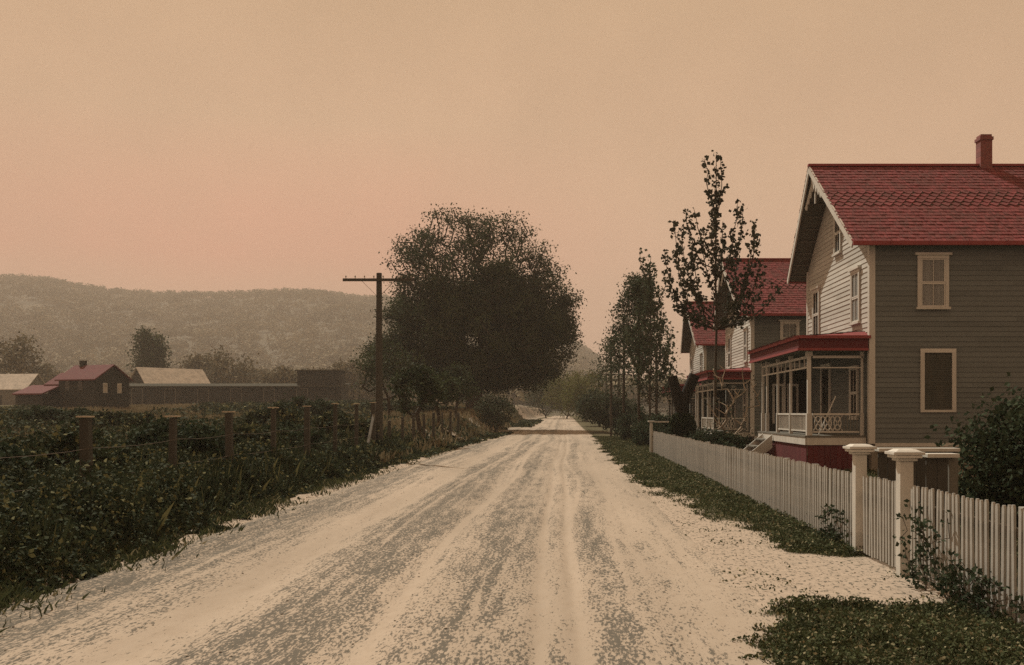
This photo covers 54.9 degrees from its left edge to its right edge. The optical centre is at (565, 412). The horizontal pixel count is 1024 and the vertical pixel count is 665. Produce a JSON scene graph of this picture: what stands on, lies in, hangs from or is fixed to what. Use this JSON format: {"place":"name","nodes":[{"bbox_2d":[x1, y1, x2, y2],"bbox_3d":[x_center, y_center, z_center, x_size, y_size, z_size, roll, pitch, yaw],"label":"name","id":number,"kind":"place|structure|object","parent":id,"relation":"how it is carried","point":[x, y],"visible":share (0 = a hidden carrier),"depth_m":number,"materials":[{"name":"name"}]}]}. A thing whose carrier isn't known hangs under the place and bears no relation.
{"place":"outdoors","nodes":[
{"label":"outdoors","id":0,"kind":"place"},
{"bbox_2d":[0,403,524,462],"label":"field grass","id":1,"kind":"structure","parent":0,"point":[138,408],"depth_m":73.55,"materials":[{"name":"green plant"}]},
{"bbox_2d":[0,282,666,415],"bbox_3d":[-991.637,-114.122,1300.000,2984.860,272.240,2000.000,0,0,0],"label":"hill","id":2,"kind":"structure","parent":0,"point":[25,301],"depth_m":927.05,"materials":[{"name":"plant"}]},
{"bbox_2d":[0,273,686,409],"bbox_3d":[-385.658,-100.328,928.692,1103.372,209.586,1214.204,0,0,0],"label":"hillside wood","id":3,"kind":"object","parent":2,"relation":"on","point":[60,359],"visible":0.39,"depth_m":897.24,"materials":[{"name":"plant"}]},
{"bbox_2d":[0,417,778,664],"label":"road","id":4,"kind":"structure","parent":0,"point":[585,608],"depth_m":10.45,"materials":[{"name":"beige gravel"}]},
{"bbox_2d":[5,440,823,664],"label":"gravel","id":5,"kind":"structure","parent":0,"point":[442,593],"depth_m":10.35,"materials":[{"name":"beige gravel"}]},
{"bbox_2d":[14,443,890,619],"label":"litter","id":6,"kind":"object","parent":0,"point":[477,443],"visible":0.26,"depth_m":16.90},
{"bbox_2d":[0,405,1001,661],"bbox_3d":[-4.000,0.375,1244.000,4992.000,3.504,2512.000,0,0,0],"label":"ground","id":7,"kind":"structure","parent":0,"point":[834,575],"depth_m":12.11,"materials":[{"name":"beige gravel"}]},
{"bbox_2d":[0,428,40,487],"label":"field bush","id":8,"kind":"object","parent":7,"relation":"on","point":[13,453],"visible":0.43,"depth_m":14.71,"materials":[{"name":"green plant"}]},
{"bbox_2d":[0,374,47,404],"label":"outbuilding","id":9,"kind":"structure","parent":7,"relation":"on","point":[10,384],"depth_m":187.73,"materials":[{"name":"grey wood"}]},
{"bbox_2d":[0,328,55,382],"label":"distant tree","id":10,"kind":"object","parent":7,"relation":"on","point":[21,354],"visible":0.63,"depth_m":207.31,"materials":[{"name":"green plant"}]},
{"bbox_2d":[30,360,63,382],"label":"distant tree","id":11,"kind":"object","parent":7,"relation":"on","point":[52,374],"visible":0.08,"depth_m":241.79,"materials":[{"name":"green plant"}]},
{"bbox_2d":[12,404,94,424],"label":"field bush","id":12,"kind":"object","parent":7,"relation":"on","point":[39,411],"visible":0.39,"depth_m":51.42,"materials":[{"name":"green plant"}]},
{"bbox_2d":[12,360,132,407],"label":"farmhouse","id":13,"kind":"object","parent":7,"relation":"on","point":[82,384],"visible":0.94,"depth_m":108.57,"materials":[{"name":"brown wood"}]},
{"bbox_2d":[65,381,69,389],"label":"window","id":14,"kind":"structure","parent":13,"relation":"in","point":[67,383],"depth_m":108.47,"materials":[{"name":"grey glass"}]},
{"bbox_2d":[78,381,82,389],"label":"window","id":15,"kind":"structure","parent":13,"relation":"in","point":[80,383],"depth_m":107.65,"materials":[{"name":"grey glass"}]},
{"bbox_2d":[103,383,107,392],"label":"window","id":16,"kind":"structure","parent":13,"relation":"in","point":[105,385],"depth_m":108.00,"materials":[{"name":"white paint"}]},
{"bbox_2d":[117,383,121,392],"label":"window","id":17,"kind":"structure","parent":13,"relation":"in","point":[119,385],"depth_m":109.70,"materials":[{"name":"white paint"}]},
{"bbox_2d":[0,420,153,483],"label":"field bush","id":18,"kind":"object","parent":7,"relation":"on","point":[64,439],"visible":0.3,"depth_m":18.06,"materials":[{"name":"green plant"}]},
{"bbox_2d":[68,408,160,428],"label":"field bush","id":19,"kind":"object","parent":7,"relation":"on","point":[121,417],"visible":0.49,"depth_m":45.33,"materials":[{"name":"green plant"}]},
{"bbox_2d":[124,325,175,371],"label":"tree","id":20,"kind":"object","parent":7,"relation":"on","point":[152,351],"visible":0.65,"depth_m":203.49,"materials":[{"name":"green plant"}]},
{"bbox_2d":[129,367,209,382],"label":"barn","id":21,"kind":"structure","parent":7,"relation":"on","point":[154,375],"depth_m":181.04,"materials":[{"name":"brown wood"}]},
{"bbox_2d":[109,412,236,460],"bbox_3d":[-8.962,0.874,22.092,2.796,1.738,2.728,0,0,0],"label":"field bush","id":22,"kind":"object","parent":7,"relation":"on","point":[154,433],"visible":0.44,"depth_m":21.89,"materials":[{"name":"green plant"}]},
{"bbox_2d":[173,351,221,382],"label":"distant tree","id":23,"kind":"object","parent":7,"relation":"on","point":[194,361],"visible":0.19,"depth_m":248.98,"materials":[{"name":"green plant"}]},
{"bbox_2d":[0,420,433,608],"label":"undergrowth","id":24,"kind":"object","parent":7,"relation":"on","point":[11,509],"visible":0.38,"depth_m":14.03,"materials":[{"name":"green plant"}]},
{"bbox_2d":[0,403,439,444],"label":"field scrub","id":25,"kind":"object","parent":7,"relation":"on","point":[220,422],"visible":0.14,"depth_m":48.90,"materials":[{"name":"green plant"}]},
{"bbox_2d":[0,445,455,634],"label":"edge grass","id":26,"kind":"structure","parent":7,"relation":"on","point":[6,591],"depth_m":12.93,"materials":[{"name":"green plant"}]},
{"bbox_2d":[200,345,259,382],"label":"distant tree","id":27,"kind":"object","parent":7,"relation":"on","point":[240,374],"visible":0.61,"depth_m":239.38,"materials":[{"name":"green plant"}]},
{"bbox_2d":[4,402,459,528],"bbox_3d":[-7.209,0.866,37.295,0.279,2.482,57.570,0,0,0],"label":"wire fence","id":28,"kind":"object","parent":7,"relation":"on","point":[85,441],"visible":0.61,"depth_m":21.16,"materials":[{"name":"brown wood"}]},
{"bbox_2d":[202,418,276,449],"bbox_3d":[-9.071,0.904,26.360,2.843,1.511,2.909,0,0,0],"label":"field bush","id":29,"kind":"object","parent":7,"relation":"on","point":[246,431],"visible":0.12,"depth_m":26.14,"materials":[{"name":"green plant"}]},
{"bbox_2d":[129,370,350,404],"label":"long shed","id":30,"kind":"structure","parent":7,"relation":"on","point":[321,384],"depth_m":155.00,"materials":[{"name":"brown wood"}]},
{"bbox_2d":[131,388,142,404],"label":"door","id":31,"kind":"structure","parent":30,"relation":"in","point":[136,395],"depth_m":154.92,"materials":[{"name":"brown wood"}]},
{"bbox_2d":[164,388,175,404],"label":"door","id":32,"kind":"structure","parent":30,"relation":"in","point":[169,395],"depth_m":154.92,"materials":[{"name":"brown wood"}]},
{"bbox_2d":[197,388,208,403],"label":"door","id":33,"kind":"structure","parent":30,"relation":"in","point":[202,395],"depth_m":154.92,"materials":[{"name":"brown wood"}]},
{"bbox_2d":[230,388,241,403],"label":"door","id":34,"kind":"structure","parent":30,"relation":"in","point":[235,395],"depth_m":154.92,"materials":[{"name":"brown wood"}]},
{"bbox_2d":[263,388,274,402],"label":"door","id":35,"kind":"structure","parent":30,"relation":"in","point":[268,395],"depth_m":154.92,"materials":[{"name":"brown wood"}]},
{"bbox_2d":[296,388,307,399],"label":"door","id":36,"kind":"structure","parent":30,"relation":"in","point":[298,392],"depth_m":154.92,"materials":[{"name":"brown wood"}]},
{"bbox_2d":[245,367,270,382],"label":"distant tree","id":37,"kind":"object","parent":7,"relation":"on","point":[258,371],"visible":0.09,"depth_m":278.89,"materials":[{"name":"green plant"}]},
{"bbox_2d":[0,399,543,457],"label":"scrub","id":38,"kind":"object","parent":7,"relation":"on","point":[6,416],"visible":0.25,"depth_m":87.28,"materials":[{"name":"green plant"}]},
{"bbox_2d":[255,365,296,382],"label":"distant tree","id":39,"kind":"object","parent":7,"relation":"on","point":[283,374],"visible":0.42,"depth_m":221.28,"materials":[{"name":"green plant"}]},
{"bbox_2d":[240,401,316,426],"bbox_3d":[-12.504,0.492,42.916,3.370,1.976,3.469,0,0,0],"label":"field bush","id":40,"kind":"object","parent":7,"relation":"on","point":[262,417],"visible":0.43,"depth_m":42.70,"materials":[{"name":"green plant"}]},
{"bbox_2d":[251,418,325,450],"bbox_3d":[-8.810,0.895,30.566,2.785,1.437,2.944,0,0,0],"label":"field bush","id":41,"kind":"object","parent":7,"relation":"on","point":[316,437],"visible":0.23,"depth_m":30.11,"materials":[{"name":"green plant"}]},
{"bbox_2d":[262,393,344,415],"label":"field bush","id":42,"kind":"object","parent":7,"relation":"on","point":[317,407],"visible":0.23,"depth_m":63.44,"materials":[{"name":"green plant"}]},
{"bbox_2d":[301,366,328,369],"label":"distant tree","id":43,"kind":"object","parent":7,"relation":"on","point":[314,368],"visible":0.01,"depth_m":234.45,"materials":[{"name":"green plant"}]},
{"bbox_2d":[310,411,379,438],"bbox_3d":[-8.518,0.719,37.789,2.908,1.617,2.753,0,0,0],"label":"field bush","id":44,"kind":"object","parent":7,"relation":"on","point":[325,420],"visible":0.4,"depth_m":37.06,"materials":[{"name":"green plant"}]},
{"bbox_2d":[324,355,375,399],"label":"distant tree","id":45,"kind":"object","parent":7,"relation":"on","point":[349,369],"visible":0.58,"depth_m":228.29,"materials":[{"name":"green plant"}]},
{"bbox_2d":[349,363,384,399],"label":"distant tree","id":46,"kind":"object","parent":7,"relation":"on","point":[372,394],"visible":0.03,"depth_m":244.25,"materials":[{"name":"green plant"}]},
{"bbox_2d":[343,273,413,441],"bbox_3d":[-7.205,-1.696,37.987,2.750,7.369,0.345,0,0,0],"label":"telegraph pole","id":47,"kind":"object","parent":7,"relation":"on","point":[378,279],"visible":0.96,"depth_m":37.88,"materials":[{"name":"brown wood"}]},
{"bbox_2d":[350,333,424,415],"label":"scrub tree","id":48,"kind":"object","parent":7,"relation":"on","point":[370,369],"visible":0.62,"depth_m":77.63,"materials":[{"name":"green plant"}]},
{"bbox_2d":[374,375,415,399],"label":"distant tree","id":49,"kind":"object","parent":7,"relation":"on","point":[389,392],"visible":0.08,"depth_m":233.95,"materials":[{"name":"green plant"}]},
{"bbox_2d":[385,362,448,432],"bbox_3d":[-7.805,-0.633,51.742,3.363,4.063,3.352,0,0,0],"label":"scrub tree","id":50,"kind":"object","parent":7,"relation":"on","point":[427,380],"visible":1,"depth_m":51.63,"materials":[{"name":"green plant"}]},
{"bbox_2d":[408,368,465,425],"bbox_3d":[-8.219,-0.799,62.086,3.852,3.974,3.753,0,0,0],"label":"scrub tree","id":51,"kind":"object","parent":7,"relation":"on","point":[451,384],"visible":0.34,"depth_m":61.90,"materials":[{"name":"green plant"}]},
{"bbox_2d":[439,361,483,418],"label":"scrub tree","id":52,"kind":"object","parent":7,"relation":"on","point":[469,390],"visible":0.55,"depth_m":73.75,"materials":[{"name":"green plant"}]},
{"bbox_2d":[353,202,587,408],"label":"shade tree","id":53,"kind":"object","parent":7,"relation":"on","point":[504,313],"visible":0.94,"depth_m":96.64,"materials":[{"name":"green plant"}]},
{"bbox_2d":[469,389,523,432],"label":"bush","id":54,"kind":"object","parent":7,"relation":"on","point":[495,404],"visible":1,"depth_m":83.61,"materials":[{"name":"green plant"}]},
{"bbox_2d":[518,377,565,417],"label":"roadside tree","id":55,"kind":"object","parent":7,"relation":"on","point":[538,401],"visible":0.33,"depth_m":188.79,"materials":[{"name":"green plant"}]},
{"bbox_2d":[535,370,592,418],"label":"roadside tree","id":56,"kind":"object","parent":7,"relation":"on","point":[555,400],"visible":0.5,"depth_m":174.34,"materials":[{"name":"green plant"}]},
{"bbox_2d":[558,366,605,420],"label":"roadside tree","id":57,"kind":"object","parent":7,"relation":"on","point":[571,396],"visible":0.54,"depth_m":149.00,"materials":[{"name":"green plant"}]},
{"bbox_2d":[571,385,621,426],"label":"roadside tree","id":58,"kind":"object","parent":7,"relation":"on","point":[587,400],"visible":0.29,"depth_m":117.30,"materials":[{"name":"green plant"}]},
{"bbox_2d":[585,338,634,435],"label":"street tree","id":59,"kind":"object","parent":7,"relation":"on","point":[610,384],"visible":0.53,"depth_m":73.93,"materials":[{"name":"green plant"}]},
{"bbox_2d":[581,395,647,433],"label":"bush","id":60,"kind":"object","parent":7,"relation":"on","point":[603,415],"visible":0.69,"depth_m":87.04,"materials":[{"name":"green plant"}]},
{"bbox_2d":[606,366,631,398],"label":"telegraph pole","id":61,"kind":"object","parent":7,"relation":"on","point":[619,381],"visible":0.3,"depth_m":104.88,"materials":[{"name":"brown wood"}]},
{"bbox_2d":[596,308,644,437],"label":"street tree","id":62,"kind":"object","parent":7,"relation":"on","point":[623,393],"visible":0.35,"depth_m":66.00,"materials":[{"name":"green plant"}]},
{"bbox_2d":[594,272,677,424],"bbox_3d":[4.679,-3.435,62.012,5.332,11.266,4.715,0,0,-34],"label":"street tree","id":63,"kind":"object","parent":7,"relation":"on","point":[633,283],"visible":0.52,"depth_m":61.65,"materials":[{"name":"green plant"}]},
{"bbox_2d":[611,410,668,439],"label":"porch shrub","id":64,"kind":"object","parent":7,"relation":"on","point":[626,433],"visible":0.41,"depth_m":65.34,"materials":[{"name":"green plant"}]},
{"bbox_2d":[627,410,670,444],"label":"porch shrub","id":65,"kind":"object","parent":7,"relation":"on","point":[640,430],"visible":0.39,"depth_m":51.51,"materials":[{"name":"green plant"}]},
{"bbox_2d":[622,247,676,419],"bbox_3d":[4.776,-3.548,55.862,3.128,11.497,3.180,0,0,0],"label":"poplar tree","id":66,"kind":"object","parent":7,"relation":"on","point":[649,283],"visible":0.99,"depth_m":55.80,"materials":[{"name":"green plant"}]},
{"bbox_2d":[629,342,685,427],"bbox_3d":[5.683,-1.005,59.884,3.466,6.643,3.492,0,0,0],"label":"street tree","id":67,"kind":"object","parent":7,"relation":"on","point":[656,392],"visible":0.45,"depth_m":59.94,"materials":[{"name":"green plant"}]},
{"bbox_2d":[648,421,668,452],"bbox_3d":[4.170,1.160,43.000,1.120,1.580,0.280,0,0,0],"label":"corner post","id":68,"kind":"object","parent":7,"relation":"on","point":[651,437],"visible":0.83,"depth_m":42.94,"materials":[{"name":"white paint"}]},
{"bbox_2d":[652,426,703,436],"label":"porch shrub","id":69,"kind":"object","parent":7,"relation":"on","point":[664,431],"depth_m":43.13,"materials":[{"name":"green plant"}]},
{"bbox_2d":[667,373,698,437],"bbox_3d":[4.734,0.223,39.494,1.311,3.609,1.121,0,0,0],"label":"pollarded tree","id":70,"kind":"object","parent":7,"relation":"on","point":[682,422],"visible":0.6,"depth_m":39.30,"materials":[{"name":"brown plant"}]},
{"bbox_2d":[662,301,724,417],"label":"wooden house","id":71,"kind":"structure","parent":7,"relation":"on","point":[698,344],"depth_m":62.63,"materials":[{"name":"white paint"}]},
{"bbox_2d":[690,356,692,373],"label":"window","id":72,"kind":"structure","parent":71,"relation":"in","point":[692,356],"depth_m":66.88,"materials":[{"name":"white paint"}]},
{"bbox_2d":[693,395,694,417],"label":"door","id":73,"kind":"structure","parent":71,"relation":"in","point":[693,395],"depth_m":66.19,"materials":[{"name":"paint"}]},
{"bbox_2d":[699,352,701,371],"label":"window","id":74,"kind":"structure","parent":71,"relation":"in","point":[701,352],"depth_m":62.47,"materials":[{"name":"white paint"}]},
{"bbox_2d":[684,426,754,448],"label":"porch shrub","id":75,"kind":"object","parent":7,"relation":"on","point":[725,439],"visible":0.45,"depth_m":35.67,"materials":[{"name":"green plant"}]},
{"bbox_2d":[661,150,782,434],"bbox_3d":[6.111,-4.221,39.044,4.694,12.389,2.434,0,0,-9],"label":"poplar tree","id":76,"kind":"object","parent":7,"relation":"on","point":[729,261],"visible":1,"depth_m":38.90,"materials":[{"name":"green plant"}]},
{"bbox_2d":[704,365,760,437],"bbox_3d":[6.277,0.065,36.656,2.287,3.618,1.547,0,0,0],"label":"bare shrub","id":77,"kind":"object","parent":7,"relation":"on","point":[726,420],"visible":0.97,"depth_m":36.47,"materials":[{"name":"brown plant"}]},
{"bbox_2d":[687,258,805,446],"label":"wooden house","id":78,"kind":"structure","parent":7,"relation":"on","point":[783,317],"depth_m":45.41,"materials":[{"name":"white paint"}]},
{"bbox_2d":[726,334,731,368],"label":"window","id":79,"kind":"structure","parent":78,"relation":"in","point":[729,335],"depth_m":50.09,"materials":[{"name":"white paint"}]},
{"bbox_2d":[731,385,735,428],"bbox_3d":[8.335,-0.230,48.850,0.090,2.200,1.100,0,0,0],"label":"door","id":80,"kind":"structure","parent":78,"relation":"in","point":[733,393],"depth_m":48.86,"materials":[{"name":"paint"}]},
{"bbox_2d":[742,326,747,362],"bbox_3d":[8.332,-3.130,45.650,0.105,1.640,0.990,0,0,0],"label":"window","id":81,"kind":"structure","parent":78,"relation":"in","point":[745,330],"depth_m":45.64,"materials":[{"name":"white paint"}]},
{"bbox_2d":[743,388,746,421],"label":"window","id":82,"kind":"structure","parent":78,"relation":"in","point":[744,394],"depth_m":45.73,"materials":[{"name":"white paint"}]},
{"bbox_2d":[779,320,800,339],"bbox_3d":[10.120,-3.390,44.332,1.000,1.560,0.105,0,0,0],"label":"window","id":83,"kind":"structure","parent":78,"relation":"in","point":[788,328],"depth_m":44.34,"materials":[{"name":"white paint"}]},
{"bbox_2d":[653,431,851,545],"bbox_3d":[3.889,1.420,28.760,0.163,1.259,31.680,0,0,0],"label":"picket fence","id":84,"kind":"object","parent":7,"relation":"on","point":[792,488],"visible":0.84,"depth_m":18.05,"materials":[{"name":"grey wood"}]},
{"bbox_2d":[812,503,848,545],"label":"fence vine","id":85,"kind":"object","parent":7,"relation":"on","point":[832,533],"visible":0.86,"depth_m":13.58,"materials":[{"name":"green plant"}]},
{"bbox_2d":[843,444,876,554],"bbox_3d":[3.830,1.232,12.800,0.350,1.635,0.330,0,0,0],"label":"gate post","id":86,"kind":"object","parent":7,"relation":"on","point":[859,452],"visible":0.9,"depth_m":12.72,"materials":[{"name":"white paint"}]},
{"bbox_2d":[743,134,1023,475],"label":"wooden house","id":87,"kind":"structure","parent":7,"relation":"on","point":[911,276],"depth_m":27.29,"materials":[{"name":"green paint"}]},
{"bbox_2d":[810,285,820,333],"bbox_3d":[8.332,-3.300,32.800,0.105,1.740,0.990,0,0,0],"label":"window","id":88,"kind":"structure","parent":87,"relation":"in","point":[815,290],"depth_m":32.79,"materials":[{"name":"white paint"}]},
{"bbox_2d":[820,363,830,430],"bbox_3d":[8.335,-0.450,31.550,0.090,2.200,1.100,0,0,0],"label":"door","id":89,"kind":"structure","parent":87,"relation":"in","point":[825,376],"depth_m":31.57,"materials":[{"name":"paint"}]},
{"bbox_2d":[832,217,841,256],"bbox_3d":[8.332,-5.550,30.200,0.105,1.440,0.890,0,0,0],"label":"window","id":90,"kind":"structure","parent":87,"relation":"in","point":[837,233],"depth_m":30.29,"materials":[{"name":"white paint"}]},
{"bbox_2d":[849,365,858,419],"bbox_3d":[8.353,-0.565,28.500,0.057,1.570,0.800,0,0,0],"label":"window","id":91,"kind":"structure","parent":87,"relation":"in","point":[853,372],"depth_m":28.48,"materials":[{"name":"white paint"}]},
{"bbox_2d":[848,265,860,325],"bbox_3d":[8.332,-3.350,28.350,0.105,1.640,0.990,0,0,0],"label":"window","id":92,"kind":"structure","parent":87,"relation":"in","point":[855,271],"depth_m":28.37,"materials":[{"name":"white paint"}]},
{"bbox_2d":[915,252,951,309],"bbox_3d":[10.120,-3.610,27.032,1.000,1.560,0.105,0,0,0],"label":"window","id":93,"kind":"structure","parent":87,"relation":"in","point":[932,267],"depth_m":27.06,"materials":[{"name":"white paint"}]},
{"bbox_2d":[920,349,955,411],"bbox_3d":[10.260,-0.875,27.053,0.980,1.750,0.057,0,0,0],"label":"window","id":94,"kind":"structure","parent":87,"relation":"in","point":[937,366],"depth_m":27.07,"materials":[{"name":"white paint"}]},
{"bbox_2d":[885,449,924,576],"bbox_3d":[3.830,1.232,11.100,0.350,1.635,0.330,0,0,0],"label":"gate post","id":95,"kind":"object","parent":7,"relation":"on","point":[904,459],"visible":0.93,"depth_m":11.03,"materials":[{"name":"white paint"}]},
{"bbox_2d":[863,475,895,566],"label":"garden gate","id":96,"kind":"structure","parent":95,"relation":"attached to","point":[879,520],"depth_m":11.93,"materials":[{"name":"grey wood"}]},
{"bbox_2d":[874,448,959,540],"bbox_3d":[4.585,1.208,12.800,1.070,1.485,0.220,0,0,0],"label":"return fence","id":97,"kind":"object","parent":7,"relation":"on","point":[886,467],"visible":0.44,"depth_m":12.79,"materials":[{"name":"white paint"}]},
{"bbox_2d":[922,453,959,557],"bbox_3d":[4.240,1.208,11.100,0.380,1.485,0.220,0,0,0],"label":"return fence","id":98,"kind":"object","parent":7,"relation":"on","point":[941,472],"visible":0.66,"depth_m":11.09,"materials":[{"name":"white paint"}]},
{"bbox_2d":[909,545,997,615],"bbox_3d":[3.682,1.615,9.391,0.359,0.570,1.835,0,0,-4],"label":"fence vine","id":99,"kind":"object","parent":7,"relation":"on","point":[942,583],"visible":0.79,"depth_m":9.41,"materials":[{"name":"green plant"}]},
{"bbox_2d":[910,485,1023,623],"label":"picket fence","id":100,"kind":"object","parent":7,"relation":"on","point":[981,522],"visible":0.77,"depth_m":9.14,"materials":[{"name":"grey wood"}]},
{"bbox_2d":[892,499,964,597],"bbox_3d":[3.697,1.411,10.136,0.410,0.977,1.542,0,0,0],"label":"fence vine","id":101,"kind":"object","parent":100,"relation":"attached to","point":[922,525],"visible":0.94,"depth_m":10.21,"materials":[{"name":"green plant"}]},
{"bbox_2d":[923,372,1023,529],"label":"garden bush","id":102,"kind":"object","parent":7,"relation":"on","point":[1000,460],"visible":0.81,"depth_m":13.23,"materials":[{"name":"green plant"}]},
{"bbox_2d":[931,567,1023,620],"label":"fence vine","id":103,"kind":"object","parent":7,"relation":"on","point":[977,588],"visible":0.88,"depth_m":8.72,"materials":[{"name":"green plant"}]},
{"bbox_2d":[0,0,1023,378],"label":"sky","id":104,"kind":"structure","parent":0,"point":[153,145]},
{"bbox_2d":[590,436,1023,664],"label":"grass","id":105,"kind":"structure","parent":0,"point":[616,438],"depth_m":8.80,"materials":[{"name":"green plant"}]},
{"bbox_2d":[625,437,1017,611],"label":"yard grass","id":106,"kind":"structure","parent":0,"point":[872,472],"depth_m":12.91,"materials":[{"name":"green plant"}]},
{"bbox_2d":[818,396,835,434],"bbox_3d":[7.349,0.100,27.626,0.537,1.116,0.040,0,0,-6],"label":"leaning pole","id":107,"kind":"object","parent":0,"point":[828,412],"visible":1,"depth_m":27.62,"materials":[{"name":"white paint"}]}
]}

